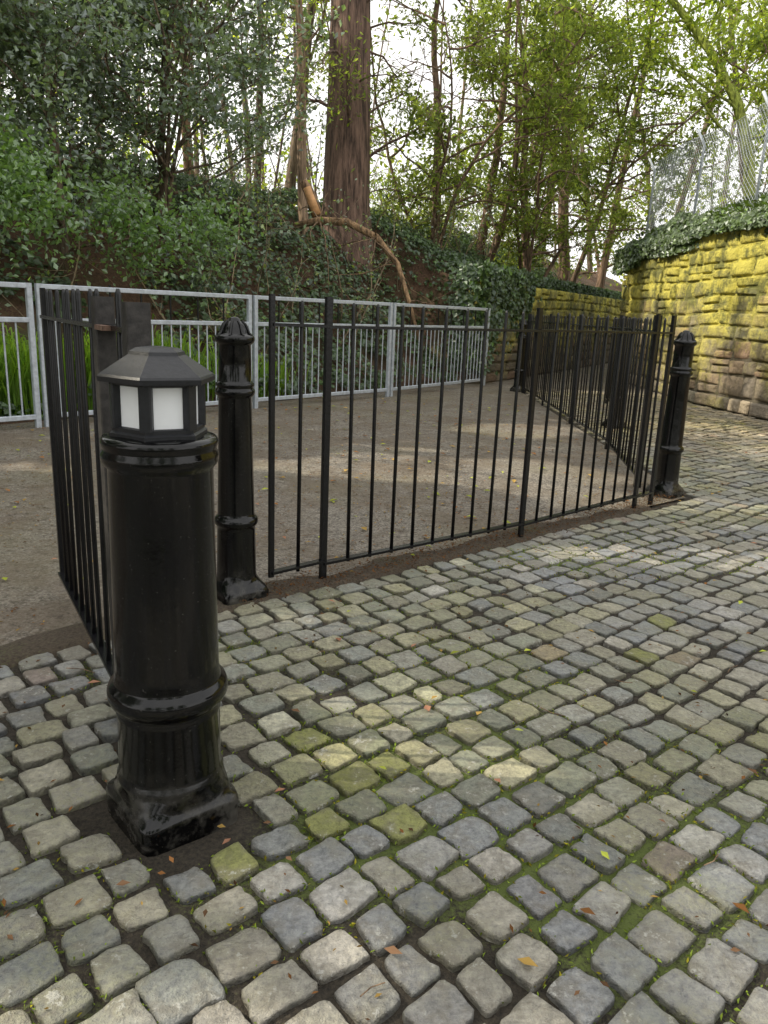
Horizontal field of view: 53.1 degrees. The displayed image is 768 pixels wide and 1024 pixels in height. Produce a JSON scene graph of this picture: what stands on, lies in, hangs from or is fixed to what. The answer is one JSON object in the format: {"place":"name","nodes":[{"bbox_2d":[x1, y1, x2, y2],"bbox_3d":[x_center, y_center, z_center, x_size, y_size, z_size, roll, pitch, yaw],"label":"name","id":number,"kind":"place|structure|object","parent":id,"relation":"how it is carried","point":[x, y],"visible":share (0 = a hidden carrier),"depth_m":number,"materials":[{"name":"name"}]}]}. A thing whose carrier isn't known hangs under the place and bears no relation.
{"place":"outdoors","nodes":[
{"label":"outdoors","id":0,"kind":"place"},
{"bbox_2d":[0,162,625,424],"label":"embankment hill","id":1,"kind":"structure","parent":0,"point":[97,277],"depth_m":11.73,"materials":[{"name":"green plant"}]},
{"bbox_2d":[0,0,96,155],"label":"holly tree","id":2,"kind":"object","parent":1,"relation":"on","point":[16,83],"visible":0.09,"depth_m":10.04,"materials":[{"name":"green plant"}]},
{"bbox_2d":[0,5,172,133],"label":"holly tree","id":3,"kind":"object","parent":1,"relation":"on","point":[5,82],"visible":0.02,"depth_m":12.10,"materials":[{"name":"green plant"}]},
{"bbox_2d":[0,0,260,291],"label":"holly tree","id":4,"kind":"object","parent":1,"relation":"on","point":[48,109],"visible":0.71,"depth_m":9.43,"materials":[{"name":"green plant"}]},
{"bbox_2d":[0,314,316,416],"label":"long grass","id":5,"kind":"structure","parent":1,"relation":"on","point":[13,378],"depth_m":7.64,"materials":[{"name":"green plant"}]},
{"bbox_2d":[0,0,350,215],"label":"holly tree","id":6,"kind":"object","parent":1,"relation":"on","point":[177,16],"visible":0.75,"depth_m":10.38,"materials":[{"name":"green plant"}]},
{"bbox_2d":[131,0,329,176],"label":"holly tree","id":7,"kind":"object","parent":1,"relation":"on","point":[187,163],"visible":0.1,"depth_m":14.20,"materials":[{"name":"green plant"}]},
{"bbox_2d":[0,41,572,363],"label":"undergrowth shrubs","id":8,"kind":"object","parent":1,"relation":"on","point":[28,170],"visible":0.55,"depth_m":9.23,"materials":[{"name":"green plant"}]},
{"bbox_2d":[253,1,324,187],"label":"sycamore tree","id":9,"kind":"object","parent":1,"relation":"on","point":[259,110],"visible":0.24,"depth_m":14.63,"materials":[{"name":"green plant"}]},
{"bbox_2d":[248,0,330,204],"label":"sycamore tree","id":10,"kind":"object","parent":1,"relation":"on","point":[291,178],"visible":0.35,"depth_m":15.59,"materials":[{"name":"brown plant"}]},
{"bbox_2d":[281,0,336,244],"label":"sycamore tree","id":11,"kind":"object","parent":1,"relation":"on","point":[301,177],"visible":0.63,"depth_m":13.24,"materials":[{"name":"brown plant"}]},
{"bbox_2d":[0,145,623,421],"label":"ivy ground cover","id":12,"kind":"object","parent":1,"relation":"on","point":[496,277],"visible":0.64,"depth_m":13.11,"materials":[{"name":"green plant"}]},
{"bbox_2d":[216,0,469,276],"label":"cypress tree","id":13,"kind":"object","parent":1,"relation":"on","point":[348,138],"visible":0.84,"depth_m":14.01,"materials":[{"name":"brown plant"}]},
{"bbox_2d":[294,179,451,339],"bbox_3d":[-0.240,-4.002,12.154,2.565,2.367,2.167,2,15,0],"label":"fallen branch","id":14,"kind":"object","parent":1,"relation":"on","point":[315,209],"visible":0.94,"depth_m":11.95,"materials":[{"name":"brown wood"}]},
{"bbox_2d":[0,0,767,285],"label":"distant trees","id":15,"kind":"object","parent":1,"relation":"on","point":[309,174],"visible":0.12,"depth_m":30.08,"materials":[{"name":"green plant"}]},
{"bbox_2d":[278,0,620,257],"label":"yew tree","id":16,"kind":"object","parent":1,"relation":"on","point":[436,120],"visible":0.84,"depth_m":15.11,"materials":[{"name":"green plant"}]},
{"bbox_2d":[403,0,687,265],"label":"yew tree","id":17,"kind":"object","parent":1,"relation":"on","point":[495,160],"visible":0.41,"depth_m":16.73,"materials":[{"name":"green plant"}]},
{"bbox_2d":[390,0,767,278],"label":"yew tree","id":18,"kind":"object","parent":1,"relation":"on","point":[527,255],"visible":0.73,"depth_m":16.29,"materials":[{"name":"green plant"}]},
{"bbox_2d":[486,0,707,282],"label":"yew tree","id":19,"kind":"object","parent":1,"relation":"on","point":[561,209],"visible":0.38,"depth_m":17.90,"materials":[{"name":"green plant"}]},
{"bbox_2d":[506,0,728,288],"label":"yew tree","id":20,"kind":"object","parent":1,"relation":"on","point":[602,270],"visible":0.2,"depth_m":22.40,"materials":[{"name":"green plant"}]},
{"bbox_2d":[0,363,685,645],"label":"asphalt path","id":21,"kind":"structure","parent":0,"point":[33,582],"depth_m":5.55,"materials":[{"name":"grey asphalt"}]},
{"bbox_2d":[0,282,490,427],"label":"galvanised guard rail","id":22,"kind":"object","parent":21,"relation":"on","point":[388,389],"visible":0.58,"depth_m":9.03,"materials":[{"name":"metal"}]},
{"bbox_2d":[510,320,526,392],"bbox_3d":[2.228,-2.527,12.495,0.212,1.183,0.212,-10,19,-39],"label":"cast iron bollard","id":23,"kind":"object","parent":21,"relation":"on","point":[512,388],"visible":0.46,"depth_m":12.46,"materials":[{"name":"black metal"}]},
{"bbox_2d":[521,313,662,487],"bbox_3d":[2.161,-1.631,8.911,0.198,1.285,6.940,3,15,2],"label":"metal railing","id":24,"kind":"object","parent":21,"relation":"on","point":[529,336],"visible":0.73,"depth_m":7.72,"materials":[{"name":"black metal"}]},
{"bbox_2d":[645,330,696,498],"bbox_3d":[2.040,-0.668,5.385,0.212,1.183,0.212,-10,19,-39],"label":"cast iron bollard","id":25,"kind":"object","parent":21,"relation":"on","point":[671,444],"visible":0.88,"depth_m":5.34,"materials":[{"name":"black metal"}]},
{"bbox_2d":[0,389,767,1023],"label":"cobbled pavement","id":26,"kind":"structure","parent":0,"point":[176,991],"depth_m":2.00,"materials":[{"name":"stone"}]},
{"bbox_2d":[39,288,151,717],"bbox_3d":[-0.968,-0.066,2.483,0.075,1.270,1.451,-7,17,-31],"label":"metal railing","id":27,"kind":"object","parent":26,"relation":"on","point":[130,327],"visible":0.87,"depth_m":2.48,"materials":[{"name":"black metal"}]},
{"bbox_2d":[97,346,238,856],"bbox_3d":[-0.496,0.205,1.744,0.273,1.139,0.273,-7,17,-32],"label":"lantern bollard","id":28,"kind":"object","parent":26,"relation":"on","point":[169,786],"visible":1,"depth_m":1.65,"materials":[{"name":"black metal"}]},
{"bbox_2d":[0,505,651,667],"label":"dirt verge","id":29,"kind":"structure","parent":26,"relation":"on","point":[16,652],"depth_m":3.54,"materials":[{"name":"brown soil"}]},
{"bbox_2d":[214,317,268,604],"bbox_3d":[-0.605,-0.187,3.131,0.212,1.183,0.212,-10,19,-39],"label":"cast iron bollard","id":30,"kind":"object","parent":29,"relation":"on","point":[239,580],"visible":1,"depth_m":3.08,"materials":[{"name":"black metal"}]},
{"bbox_2d":[268,294,676,578],"bbox_3d":[0.701,-0.429,4.099,3.025,1.285,0.088,-10,19,-39],"label":"metal railing","id":31,"kind":"object","parent":29,"relation":"on","point":[322,561],"visible":0.98,"depth_m":3.83,"materials":[{"name":"black metal"}]},
{"bbox_2d":[0,510,767,1023],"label":"joint moss","id":32,"kind":"object","parent":26,"relation":"on","point":[352,924],"visible":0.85,"depth_m":1.92,"materials":[{"name":"green plant"}]},
{"bbox_2d":[0,389,767,1019],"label":"fallen leaves","id":33,"kind":"object","parent":26,"relation":"on","point":[524,959],"depth_m":3.79,"materials":[{"name":"brown plant"}]},
{"bbox_2d":[602,329,628,427],"bbox_3d":[2.686,-1.530,8.771,0.212,1.183,0.212,-10,19,-39],"label":"cast iron bollard","id":34,"kind":"object","parent":26,"relation":"on","point":[619,400],"visible":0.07,"depth_m":8.78,"materials":[{"name":"black metal"}]},
{"bbox_2d":[605,316,630,428],"bbox_3d":[3.005,-1.844,9.858,0.150,1.285,2.829,6,15,13],"label":"metal railing","id":35,"kind":"object","parent":26,"relation":"on","point":[626,320],"visible":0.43,"depth_m":10.61,"materials":[{"name":"black metal"}]},
{"bbox_2d":[1,0,767,283],"label":"sky","id":36,"kind":"structure","parent":0,"point":[398,45],"materials":[{"name":"white"}]},
{"label":"ground","id":37,"kind":"structure","parent":0,"visible":0},
{"bbox_2d":[465,280,622,383],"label":"sandstone wall","id":38,"kind":"structure","parent":37,"relation":"on","point":[605,306],"depth_m":17.04,"materials":[{"name":"yellow stone"}]},
{"bbox_2d":[612,226,767,420],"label":"sandstone wall","id":39,"kind":"structure","parent":37,"relation":"on","point":[711,293],"depth_m":11.34,"materials":[{"name":"yellow stone"}]},
{"bbox_2d":[612,190,767,275],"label":"ivy on wall","id":40,"kind":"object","parent":39,"relation":"on","point":[683,231],"visible":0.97,"depth_m":12.42,"materials":[{"name":"green plant"}]},
{"bbox_2d":[645,90,767,235],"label":"chain link fence","id":41,"kind":"object","parent":39,"relation":"on","point":[700,170],"visible":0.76,"depth_m":13.00,"materials":[{"name":"metal"}]},
{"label":"raised terrain","id":42,"kind":"structure","parent":0,"visible":0},
{"bbox_2d":[580,0,767,198],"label":"sycamore tree","id":43,"kind":"object","parent":42,"relation":"on","point":[690,26],"visible":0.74,"depth_m":16.30,"materials":[{"name":"green plant"}]},
{"bbox_2d":[711,0,767,166],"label":"sycamore tree","id":44,"kind":"object","parent":42,"relation":"on","point":[749,77],"visible":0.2,"depth_m":19.38,"materials":[{"name":"green plant"}]},
{"bbox_2d":[712,0,767,200],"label":"yew tree","id":45,"kind":"object","parent":42,"relation":"on","point":[759,27],"visible":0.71,"depth_m":13.92,"materials":[{"name":"green plant"}]}
]}

